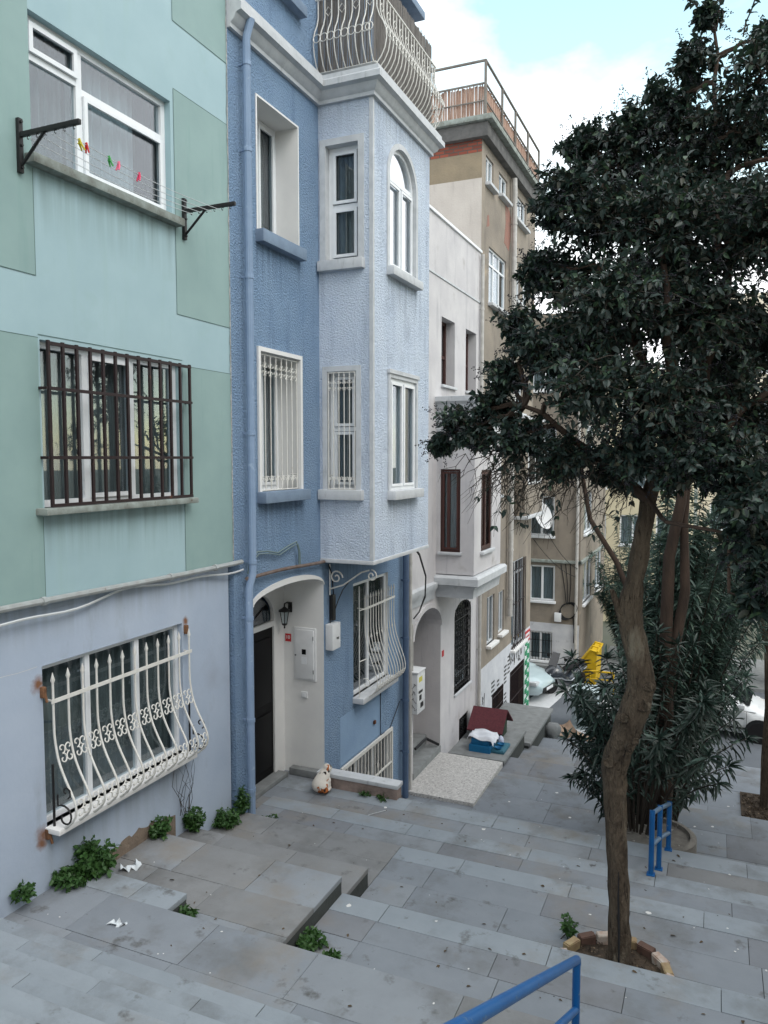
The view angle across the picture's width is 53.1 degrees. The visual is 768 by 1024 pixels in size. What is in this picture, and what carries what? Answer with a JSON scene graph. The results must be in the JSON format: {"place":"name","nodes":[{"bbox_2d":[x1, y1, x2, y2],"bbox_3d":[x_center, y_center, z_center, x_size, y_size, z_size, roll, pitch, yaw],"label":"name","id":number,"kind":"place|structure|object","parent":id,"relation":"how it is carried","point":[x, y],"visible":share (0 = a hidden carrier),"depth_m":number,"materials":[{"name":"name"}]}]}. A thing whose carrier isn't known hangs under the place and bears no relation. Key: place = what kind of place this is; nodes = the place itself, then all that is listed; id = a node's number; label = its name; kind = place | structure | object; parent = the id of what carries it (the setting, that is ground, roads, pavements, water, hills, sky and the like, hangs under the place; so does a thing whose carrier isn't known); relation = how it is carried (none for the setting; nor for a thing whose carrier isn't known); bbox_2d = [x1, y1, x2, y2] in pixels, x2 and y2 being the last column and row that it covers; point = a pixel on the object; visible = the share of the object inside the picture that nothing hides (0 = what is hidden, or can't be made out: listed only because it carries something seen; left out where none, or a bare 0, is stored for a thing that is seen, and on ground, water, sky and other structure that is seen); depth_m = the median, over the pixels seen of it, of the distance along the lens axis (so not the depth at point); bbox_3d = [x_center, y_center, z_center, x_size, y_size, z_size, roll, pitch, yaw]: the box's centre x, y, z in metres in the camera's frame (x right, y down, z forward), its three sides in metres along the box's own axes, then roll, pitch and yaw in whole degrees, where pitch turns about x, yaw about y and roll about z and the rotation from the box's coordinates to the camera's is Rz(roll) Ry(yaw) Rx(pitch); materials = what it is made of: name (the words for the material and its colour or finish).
{"place":"outdoors","nodes":[
{"label":"outdoors","id":0,"kind":"place"},
{"bbox_2d":[0,1008,39,1023],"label":"steps","id":1,"kind":"structure","parent":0,"point":[7,1017],"depth_m":4.06,"materials":[{"name":"stone"}]},
{"bbox_2d":[0,983,106,1023],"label":"steps","id":2,"kind":"structure","parent":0,"point":[28,1006],"depth_m":4.36,"materials":[{"name":"stone"}]},
{"bbox_2d":[0,962,169,1023],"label":"steps","id":3,"kind":"structure","parent":0,"point":[99,1009],"depth_m":4.67,"materials":[{"name":"stone"}]},
{"bbox_2d":[0,945,225,1023],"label":"steps","id":4,"kind":"structure","parent":0,"point":[134,1001],"depth_m":4.97,"materials":[{"name":"stone"}]},
{"bbox_2d":[0,0,233,917],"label":"green house","id":5,"kind":"structure","parent":0,"point":[116,457],"depth_m":7.56,"materials":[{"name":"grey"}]},
{"bbox_2d":[15,117,80,173],"bbox_3d":[-2.726,-3.029,6.242,0.676,0.440,0.044,2,4,23],"label":"clothes line bracket","id":6,"kind":"object","parent":5,"relation":"attached to","point":[21,134],"visible":1,"depth_m":6.32,"materials":[{"name":"black metal"}]},
{"bbox_2d":[24,15,184,226],"bbox_3d":[-2.707,-3.635,7.343,0.405,1.285,1.990,2,4,23],"label":"window","id":7,"kind":"structure","parent":5,"relation":"in","point":[114,121],"depth_m":7.35,"materials":[{"name":"white plastic"}]},
{"bbox_2d":[36,340,198,515],"bbox_3d":[-2.666,-0.798,7.592,0.429,1.520,2.110,2,4,23],"label":"window","id":8,"kind":"structure","parent":5,"relation":"in","point":[103,420],"depth_m":7.53,"materials":[{"name":"white plastic"}]},
{"bbox_2d":[0,559,243,613],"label":"wall pipe","id":9,"kind":"object","parent":5,"relation":"attached to","point":[42,601],"depth_m":7.39,"materials":[{"name":"metal"}]},
{"bbox_2d":[0,569,243,626],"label":"wall cable","id":10,"kind":"object","parent":5,"relation":"attached to","point":[65,611],"depth_m":7.42,"materials":[{"name":"grey"}]},
{"bbox_2d":[42,625,208,835],"bbox_3d":[-2.623,2.071,7.776,0.603,1.530,2.030,2,4,23],"label":"window","id":11,"kind":"structure","parent":5,"relation":"in","point":[106,711],"depth_m":7.77,"materials":[{"name":"white plastic"}]},
{"bbox_2d":[181,198,235,240],"bbox_3d":[-1.873,-3.168,8.211,0.676,0.440,0.044,2,4,23],"label":"clothes line bracket","id":12,"kind":"object","parent":5,"relation":"attached to","point":[185,231],"visible":0.96,"depth_m":8.27,"materials":[{"name":"black metal"}]},
{"bbox_2d":[72,873,186,912],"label":"steps","id":13,"kind":"structure","parent":0,"point":[146,892],"depth_m":6.92,"materials":[{"name":"stone"}]},
{"bbox_2d":[71,835,121,880],"bbox_3d":[-2.746,3.255,7.264,0.485,0.441,0.509,2,4,23],"label":"weed","id":14,"kind":"object","parent":13,"relation":"on","point":[99,860],"visible":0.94,"depth_m":7.22,"materials":[{"name":"green plant"}]},
{"bbox_2d":[0,930,274,1023],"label":"steps","id":15,"kind":"structure","parent":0,"point":[184,1000],"depth_m":5.29,"materials":[{"name":"stone"}]},
{"bbox_2d":[0,918,321,1023],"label":"steps","id":16,"kind":"structure","parent":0,"point":[231,1001],"depth_m":5.58,"materials":[{"name":"stone"}]},
{"bbox_2d":[109,834,341,946],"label":"steps","id":17,"kind":"structure","parent":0,"point":[275,897],"depth_m":7.34,"materials":[{"name":"stone"}]},
{"bbox_2d":[148,814,172,839],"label":"weed","id":18,"kind":"object","parent":17,"relation":"on","point":[158,828],"visible":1,"depth_m":8.18,"materials":[{"name":"green plant"}]},
{"bbox_2d":[195,913,286,943],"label":"steps","id":19,"kind":"structure","parent":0,"point":[242,928],"depth_m":6.62,"materials":[{"name":"stone"}]},
{"bbox_2d":[178,829,367,896],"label":"steps","id":20,"kind":"structure","parent":0,"point":[354,882],"depth_m":8.18,"materials":[{"name":"stone"}]},
{"bbox_2d":[182,806,206,831],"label":"weed","id":21,"kind":"object","parent":20,"relation":"on","point":[194,822],"visible":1,"depth_m":8.71,"materials":[{"name":"green plant"}]},
{"bbox_2d":[3,881,554,1023],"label":"landing","id":22,"kind":"object","parent":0,"point":[314,986],"visible":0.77,"depth_m":5.92,"materials":[{"name":"stone"}]},
{"bbox_2d":[9,879,36,904],"bbox_3d":[-3.110,3.258,6.617,0.226,0.176,0.234,-2,4,-21],"label":"weed","id":23,"kind":"object","parent":22,"relation":"on","point":[25,893],"visible":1,"depth_m":6.58,"materials":[{"name":"green plant"}]},
{"bbox_2d":[49,862,90,892],"bbox_3d":[-2.868,3.334,7.032,0.370,0.190,0.376,1,4,13],"label":"weed","id":24,"kind":"object","parent":22,"relation":"on","point":[68,874],"visible":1,"depth_m":6.98,"materials":[{"name":"green plant"}]},
{"bbox_2d":[443,955,580,1023],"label":"handrail","id":25,"kind":"object","parent":22,"relation":"on","point":[488,1009],"visible":1,"depth_m":3.46,"materials":[{"name":"metal"}]},
{"bbox_2d":[209,812,400,886],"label":"steps","id":26,"kind":"structure","parent":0,"point":[374,857],"depth_m":8.93,"materials":[{"name":"stone"}]},
{"bbox_2d":[212,806,241,829],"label":"weed","id":27,"kind":"object","parent":26,"relation":"on","point":[222,819],"visible":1,"depth_m":9.25,"materials":[{"name":"green plant"}]},
{"bbox_2d":[232,785,251,814],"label":"weed","id":28,"kind":"object","parent":26,"relation":"on","point":[241,804],"visible":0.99,"depth_m":9.59,"materials":[{"name":"green plant"}]},
{"bbox_2d":[225,0,444,812],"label":"blue house","id":29,"kind":"structure","parent":0,"point":[347,141],"depth_m":11.14,"materials":[{"name":"paint"}]},
{"bbox_2d":[238,17,256,813],"bbox_3d":[-1.681,-0.929,9.465,0.280,9.916,0.186,2,4,23],"label":"downpipe","id":30,"kind":"object","parent":29,"relation":"attached to","point":[249,278],"visible":0.93,"depth_m":9.43,"materials":[{"name":"metal"}]},
{"bbox_2d":[254,627,273,784],"bbox_3d":[-1.962,2.918,11.105,0.112,2.290,1.400,2,4,23],"label":"door","id":31,"kind":"structure","parent":29,"relation":"in","point":[263,656],"depth_m":11.48,"materials":[{"name":"black paint"}]},
{"bbox_2d":[255,119,306,261],"bbox_3d":[-1.595,-4.336,10.191,0.678,1.790,1.120,2,4,23],"label":"window","id":32,"kind":"structure","parent":29,"relation":"in","point":[263,236],"depth_m":10.40,"materials":[{"name":"white plastic"}]},
{"bbox_2d":[257,353,310,503],"bbox_3d":[-1.586,-1.124,10.415,0.699,1.950,1.180,2,4,23],"label":"window","id":33,"kind":"structure","parent":29,"relation":"in","point":[294,494],"depth_m":10.56,"materials":[{"name":"white plastic"}]},
{"bbox_2d":[245,560,324,580],"bbox_3d":[-1.302,0.784,10.504,0.048,0.093,2.060,2,4,23],"label":"wall pipe","id":34,"kind":"object","parent":29,"relation":"attached to","point":[287,568],"depth_m":10.44,"materials":[{"name":"metal"}]},
{"bbox_2d":[281,0,306,19],"bbox_3d":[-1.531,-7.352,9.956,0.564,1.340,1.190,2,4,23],"label":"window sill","id":35,"kind":"structure","parent":29,"relation":"in","point":[298,8],"depth_m":10.25,"materials":[{"name":"blue concrete"}]},
{"bbox_2d":[317,145,364,272],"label":"window","id":36,"kind":"structure","parent":29,"relation":"in","point":[343,162],"depth_m":11.16,"materials":[{"name":"white plastic"}]},
{"bbox_2d":[318,371,363,500],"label":"window","id":37,"kind":"structure","parent":29,"relation":"in","point":[343,384],"depth_m":11.31,"materials":[{"name":"white plastic"}]},
{"bbox_2d":[318,96,429,560],"bbox_3d":[-0.094,-2.665,12.150,0.860,6.600,2.320,2,4,23],"label":"bay window","id":38,"kind":"structure","parent":29,"relation":"in","point":[401,311],"depth_m":11.27,"materials":[{"name":"blue paint"}]},
{"bbox_2d":[353,573,405,704],"bbox_3d":[-0.171,2.123,13.270,0.615,1.990,1.510,2,4,23],"label":"window","id":39,"kind":"structure","parent":29,"relation":"in","point":[366,593],"depth_m":13.31,"materials":[{"name":"white plastic"}]},
{"bbox_2d":[400,554,409,798],"bbox_3d":[0.371,3.027,14.579,0.230,4.900,0.132,2,4,23],"label":"downpipe","id":40,"kind":"object","parent":29,"relation":"attached to","point":[405,580],"visible":0.87,"depth_m":14.53,"materials":[{"name":"metal"}]},
{"bbox_2d":[387,150,422,290],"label":"window","id":41,"kind":"structure","parent":29,"relation":"in","point":[401,197],"depth_m":11.85,"materials":[{"name":"white plastic"}]},
{"bbox_2d":[387,378,423,499],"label":"window","id":42,"kind":"structure","parent":29,"relation":"in","point":[400,490],"depth_m":12.12,"materials":[{"name":"white plastic"}]},
{"bbox_2d":[409,553,412,789],"bbox_3d":[0.447,3.013,14.786,0.206,4.900,0.088,2,4,23],"label":"downpipe","id":43,"kind":"object","parent":29,"relation":"attached to","point":[410,671],"visible":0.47,"depth_m":14.73,"materials":[{"name":"metal"}]},
{"bbox_2d":[256,796,767,924],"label":"steps","id":44,"kind":"structure","parent":0,"point":[748,906],"depth_m":8.99,"materials":[{"name":"stone"}]},
{"bbox_2d":[256,777,767,895],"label":"landing","id":45,"kind":"object","parent":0,"point":[744,877],"visible":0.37,"depth_m":10.01,"materials":[{"name":"stone"}]},
{"bbox_2d":[312,764,331,792],"bbox_3d":[-0.917,3.901,11.276,0.288,0.416,0.284,2,4,23],"label":"cat","id":46,"kind":"object","parent":45,"relation":"on","point":[321,782],"visible":1,"depth_m":11.20},
{"bbox_2d":[317,767,402,799],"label":"parapet","id":47,"kind":"structure","parent":45,"relation":"on","point":[355,782],"depth_m":11.22,"materials":[{"name":"stone"}]},
{"bbox_2d":[340,727,392,778],"bbox_3d":[-0.391,4.650,13.331,0.309,1.240,2.100,2,4,23],"label":"railing","id":48,"kind":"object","parent":47,"relation":"on","point":[366,761],"depth_m":13.63,"materials":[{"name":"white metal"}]},
{"bbox_2d":[646,801,671,876],"bbox_3d":[3.275,3.781,9.111,0.117,0.970,1.217,2,5,30],"label":"handrail","id":49,"kind":"object","parent":45,"relation":"on","point":[653,840],"visible":1,"depth_m":9.11,"materials":[{"name":"metal"}]},
{"bbox_2d":[297,893,767,1023],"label":"steps","id":50,"kind":"structure","parent":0,"point":[414,946],"depth_m":6.33,"materials":[{"name":"stone"}]},
{"bbox_2d":[296,926,327,951],"bbox_3d":[-0.636,3.691,6.649,0.286,0.173,0.284,-2,5,-27],"label":"weed","id":51,"kind":"object","parent":50,"relation":"on","point":[309,939],"visible":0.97,"depth_m":6.62,"materials":[{"name":"green plant"}]},
{"bbox_2d":[360,846,767,999],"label":"steps","id":52,"kind":"structure","parent":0,"point":[527,906],"depth_m":7.51,"materials":[{"name":"stone"}]},
{"bbox_2d":[559,912,578,938],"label":"weed","id":53,"kind":"object","parent":52,"relation":"on","point":[566,926],"visible":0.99,"depth_m":7.10,"materials":[{"name":"green plant"}]},
{"bbox_2d":[577,931,595,945],"bbox_3d":[1.851,3.915,7.008,0.164,0.138,0.084,-1,4,-17],"label":"edging brick","id":54,"kind":"object","parent":52,"relation":"on","point":[588,938],"visible":0.73,"depth_m":6.98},
{"bbox_2d":[414,0,767,965],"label":"privet tree","id":55,"kind":"object","parent":52,"relation":"on","point":[672,196],"visible":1,"depth_m":6.03,"materials":[{"name":"green plant"}]},
{"bbox_2d":[575,940,660,972],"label":"soil","id":56,"kind":"structure","parent":52,"relation":"on","point":[599,950],"depth_m":6.81,"materials":[{"name":"brown soil"}]},
{"bbox_2d":[637,941,655,960],"bbox_3d":[2.339,3.928,6.844,0.092,0.140,0.160,-4,5,-42],"label":"edging brick","id":57,"kind":"object","parent":52,"relation":"on","point":[646,950],"visible":0.65,"depth_m":6.82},
{"bbox_2d":[401,775,767,867],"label":"landing","id":58,"kind":"object","parent":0,"point":[737,838],"visible":0.3,"depth_m":13.95,"materials":[{"name":"stone"}]},
{"bbox_2d":[409,752,502,806],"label":"pebble slab","id":59,"kind":"structure","parent":58,"relation":"on","point":[456,779],"depth_m":15.43,"materials":[{"name":"stone"}]},
{"bbox_2d":[612,494,696,699],"bbox_3d":[5.109,2.514,13.988,2.040,6.015,2.452,2,4,23],"label":"oleander shrub","id":60,"kind":"object","parent":58,"relation":"on","point":[670,505],"visible":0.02,"depth_m":13.93,"materials":[{"name":"green plant"}]},
{"bbox_2d":[652,504,767,819],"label":"oleander shrub","id":61,"kind":"object","parent":58,"relation":"on","point":[744,664],"visible":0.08,"depth_m":12.50,"materials":[{"name":"green plant"}]},
{"bbox_2d":[415,0,767,368],"label":"sky","id":62,"kind":"structure","parent":0,"point":[554,60],"materials":[{"name":"white"}]},
{"bbox_2d":[498,757,740,815],"bbox_3d":[5.244,6.117,15.527,8.716,0.802,1.799,2,4,23],"label":"landing","id":63,"kind":"object","parent":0,"point":[534,771],"visible":0.23,"depth_m":16.36,"materials":[{"name":"stone"}]},
{"bbox_2d":[519,745,759,793],"bbox_3d":[5.958,6.374,17.202,8.716,0.852,1.799,2,4,23],"label":"landing","id":64,"kind":"object","parent":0,"point":[557,756],"visible":0.06,"depth_m":18.11,"materials":[{"name":"stone"}]},
{"bbox_2d":[412,204,506,779],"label":"white house","id":65,"kind":"structure","parent":64,"relation":"on","point":[463,567],"depth_m":16.73,"materials":[{"name":"paint"}]},
{"bbox_2d":[412,624,425,714],"bbox_3d":[0.610,3.023,14.989,0.285,1.750,0.450,2,4,23],"label":"electricity box","id":66,"kind":"object","parent":65,"relation":"attached to","point":[418,689],"visible":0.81,"depth_m":14.84,"materials":[{"name":"white metal"}]},
{"bbox_2d":[441,322,456,390],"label":"window","id":67,"kind":"structure","parent":65,"relation":"in","point":[443,357],"depth_m":17.05,"materials":[{"name":"red wood"}]},
{"bbox_2d":[437,469,461,555],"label":"window","id":68,"kind":"structure","parent":65,"relation":"in","point":[450,506],"depth_m":16.15,"materials":[{"name":"red wood"}]},
{"bbox_2d":[454,599,471,697],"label":"window","id":69,"kind":"structure","parent":65,"relation":"in","point":[458,630],"depth_m":18.34,"materials":[{"name":"black metal"}]},
{"bbox_2d":[436,409,500,575],"bbox_3d":[1.905,-0.576,16.974,0.830,3.650,2.130,2,4,23],"label":"bay window","id":70,"kind":"structure","parent":65,"relation":"in","point":[471,563],"depth_m":16.09,"materials":[{"name":"paint"}]},
{"bbox_2d":[476,254,484,705],"bbox_3d":[2.343,-0.294,19.016,0.212,11.900,0.099,2,4,23],"label":"downpipe","id":71,"kind":"object","parent":65,"relation":"attached to","point":[482,309],"visible":0.53,"depth_m":18.75,"materials":[{"name":"metal"}]},
{"bbox_2d":[480,469,494,554],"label":"window","id":72,"kind":"structure","parent":65,"relation":"in","point":[484,546],"depth_m":16.75,"materials":[{"name":"red wood"}]},
{"bbox_2d":[448,727,525,764],"bbox_3d":[2.474,6.061,18.169,1.300,1.340,2.150,2,4,23],"label":"stone ledge","id":73,"kind":"object","parent":64,"relation":"on","point":[514,737],"visible":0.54,"depth_m":17.87,"materials":[{"name":"grey concrete"}]},
{"bbox_2d":[467,729,509,754],"bbox_3d":[2.401,5.372,17.634,0.850,0.672,0.700,2,4,23],"label":"cat shelter","id":74,"kind":"object","parent":73,"relation":"on","point":[483,740],"visible":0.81,"depth_m":17.43,"materials":[{"name":"blue plastic"}]},
{"bbox_2d":[467,706,512,740],"bbox_3d":[2.562,5.036,18.490,0.850,0.660,1.070,2,4,23],"label":"cat shelter","id":75,"kind":"object","parent":73,"relation":"on","point":[492,719],"visible":0.88,"depth_m":18.26,"materials":[{"name":"red"}]},
{"bbox_2d":[529,671,764,768],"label":"road","id":76,"kind":"structure","parent":0,"point":[559,716],"depth_m":22.45,"materials":[{"name":"asphalt"}]},
{"bbox_2d":[429,59,544,708],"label":"brown building","id":77,"kind":"structure","parent":76,"relation":"on","point":[478,162],"depth_m":20.17,"materials":[{"name":"paint"}]},
{"bbox_2d":[486,595,499,649],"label":"window","id":78,"kind":"structure","parent":77,"relation":"in","point":[490,645],"depth_m":20.60,"materials":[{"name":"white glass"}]},
{"bbox_2d":[488,248,508,317],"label":"window","id":79,"kind":"structure","parent":77,"relation":"in","point":[494,273],"depth_m":20.38,"materials":[{"name":"white plastic"}]},
{"bbox_2d":[506,178,517,616],"bbox_3d":[3.567,-3.077,21.442,0.195,12.109,0.238,-2,5,-27],"label":"downpipe","id":80,"kind":"object","parent":77,"relation":"attached to","point":[510,549],"visible":0.65,"depth_m":21.38,"materials":[{"name":"metal"}]},
{"bbox_2d":[510,556,527,653],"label":"window","id":81,"kind":"structure","parent":77,"relation":"in","point":[518,596],"depth_m":23.30,"materials":[{"name":"white plastic"}]},
{"bbox_2d":[529,658,554,695],"bbox_3d":[3.986,5.603,27.399,4.140,1.530,1.940,3,5,35],"label":"parked car","id":82,"kind":"object","parent":76,"relation":"on","point":[541,680],"visible":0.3,"depth_m":26.13,"materials":[{"name":"white paint"}]},
{"bbox_2d":[529,683,569,707],"bbox_3d":[5.440,6.404,26.284,0.963,0.001,4.337,2,5,30],"label":"road marking","id":83,"kind":"object","parent":76,"relation":"on","point":[546,699],"visible":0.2,"depth_m":26.24,"materials":[{"name":"white paint"}]},
{"bbox_2d":[545,652,587,693],"bbox_3d":[6.519,5.620,27.326,2.140,1.426,0.940,-3,5,-35],"label":"motor scooter","id":84,"kind":"object","parent":76,"relation":"on","point":[554,669],"visible":0.57,"depth_m":26.93,"materials":[{"name":"grey metal"}]},
{"bbox_2d":[581,641,602,684],"bbox_3d":[7.416,5.548,28.469,1.204,1.312,1.386,2,4,23],"label":"skip","id":85,"kind":"object","parent":76,"relation":"on","point":[594,650],"visible":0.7,"depth_m":27.78,"materials":[{"name":"yellow paint"}]},
{"bbox_2d":[690,673,764,744],"bbox_3d":[10.139,5.879,23.499,4.140,1.530,1.940,2,5,29],"label":"parked car","id":86,"kind":"object","parent":76,"relation":"on","point":[752,714],"visible":0.12,"depth_m":22.32,"materials":[{"name":"white paint"}]},
{"bbox_2d":[532,646,764,692],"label":"pavement","id":87,"kind":"structure","parent":0,"point":[758,669],"depth_m":29.54,"materials":[{"name":"grey concrete"}]},
{"bbox_2d":[529,313,606,663],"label":"corner building","id":88,"kind":"structure","parent":87,"relation":"on","point":[566,613],"depth_m":30.15,"materials":[{"name":"paint"}]},
{"bbox_2d":[529,630,551,662],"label":"window","id":89,"kind":"structure","parent":88,"relation":"in","point":[541,645],"depth_m":30.60,"materials":[{"name":"white plastic"}]},
{"bbox_2d":[531,496,554,538],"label":"window","id":90,"kind":"structure","parent":88,"relation":"in","point":[535,533],"depth_m":30.19,"materials":[{"name":"white plastic"}]},
{"bbox_2d":[530,565,555,603],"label":"window","id":91,"kind":"structure","parent":88,"relation":"in","point":[542,587],"depth_m":30.39,"materials":[{"name":"white plastic"}]},
{"bbox_2d":[582,559,592,606],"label":"window","id":92,"kind":"structure","parent":88,"relation":"in","point":[585,596],"depth_m":31.69,"materials":[{"name":"white plastic"}]},
{"bbox_2d":[587,513,655,659],"bbox_3d":[9.764,3.016,30.968,3.374,6.015,2.841,2,4,23],"label":"oleander shrub","id":93,"kind":"object","parent":87,"relation":"on","point":[606,600],"visible":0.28,"depth_m":31.00,"materials":[{"name":"green plant"}]},
{"bbox_2d":[539,738,760,778],"bbox_3d":[6.632,6.638,18.785,8.716,0.902,1.599,2,4,23],"label":"landing","id":94,"kind":"object","parent":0,"point":[754,773],"visible":0.07,"depth_m":18.76,"materials":[{"name":"stone"}]},
{"bbox_2d":[499,702,552,748],"bbox_3d":[3.526,6.168,20.490,1.400,1.200,2.880,2,4,23],"label":"stone ledge","id":95,"kind":"object","parent":94,"relation":"on","point":[532,721],"visible":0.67,"depth_m":20.62,"materials":[{"name":"grey concrete"}]},
{"bbox_2d":[601,482,763,661],"bbox_3d":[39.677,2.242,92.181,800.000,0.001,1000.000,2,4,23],"label":"ground","id":96,"kind":"structure","parent":0,"point":[607,639],"depth_m":37.04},
{"bbox_2d":[603,372,693,621],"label":"yellow building","id":97,"kind":"structure","parent":96,"relation":"on","point":[609,528],"depth_m":40.58,"materials":[{"name":"paint"}]},
{"bbox_2d":[618,515,637,546],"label":"window","id":98,"kind":"structure","parent":97,"relation":"in","point":[625,518],"depth_m":40.58,"materials":[{"name":"glass"}]},
{"bbox_2d":[697,292,767,582],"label":"cream building","id":99,"kind":"structure","parent":96,"relation":"on","point":[708,498],"depth_m":46.13,"materials":[{"name":"white paint"}]},
{"bbox_2d":[740,791,767,820],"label":"soil","id":100,"kind":"structure","parent":0,"point":[750,805],"depth_m":14.89,"materials":[{"name":"brown soil"}]},
{"bbox_2d":[724,417,767,809],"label":"street tree","id":101,"kind":"object","parent":100,"relation":"on","point":[764,781],"visible":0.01,"depth_m":14.76,"materials":[{"name":"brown plant"}]},
{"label":"steps","id":102,"kind":"structure","parent":0,"visible":0},
{"bbox_2d":[580,276,765,817],"bbox_3d":[4.169,0.659,10.982,2.747,8.133,1.602,1,4,8],"label":"street tree","id":103,"kind":"object","parent":102,"relation":"on","point":[680,513],"visible":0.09,"depth_m":10.86,"materials":[{"name":"brown plant"}]},
{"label":"steps","id":104,"kind":"structure","parent":0,"visible":0},
{"bbox_2d":[559,728,676,822],"bbox_3d":[3.699,4.029,11.957,1.892,2.084,2.047,2,4,23],"label":"oleander shrub","id":105,"kind":"object","parent":104,"relation":"on","point":[595,789],"visible":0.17,"depth_m":11.77,"materials":[{"name":"green plant"}]},
{"bbox_2d":[616,480,766,820],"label":"oleander shrub","id":106,"kind":"object","parent":104,"relation":"on","point":[714,660],"visible":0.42,"depth_m":11.67,"materials":[{"name":"green plant"}]},
{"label":"steps","id":107,"kind":"structure","parent":0,"visible":0},
{"bbox_2d":[627,815,696,853],"bbox_3d":[3.684,4.754,10.448,1.040,0.840,1.034,2,4,23],"label":"planter ring","id":108,"kind":"object","parent":107,"relation":"on","point":[683,838],"visible":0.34,"depth_m":10.35,"materials":[{"name":"concrete"}]},
{"bbox_2d":[551,620,760,834],"bbox_3d":[3.640,2.940,10.358,2.669,2.787,2.712,2,4,23],"label":"oleander shrub","id":109,"kind":"object","parent":108,"relation":"in","point":[690,725],"visible":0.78,"depth_m":10.00,"materials":[{"name":"green plant"}]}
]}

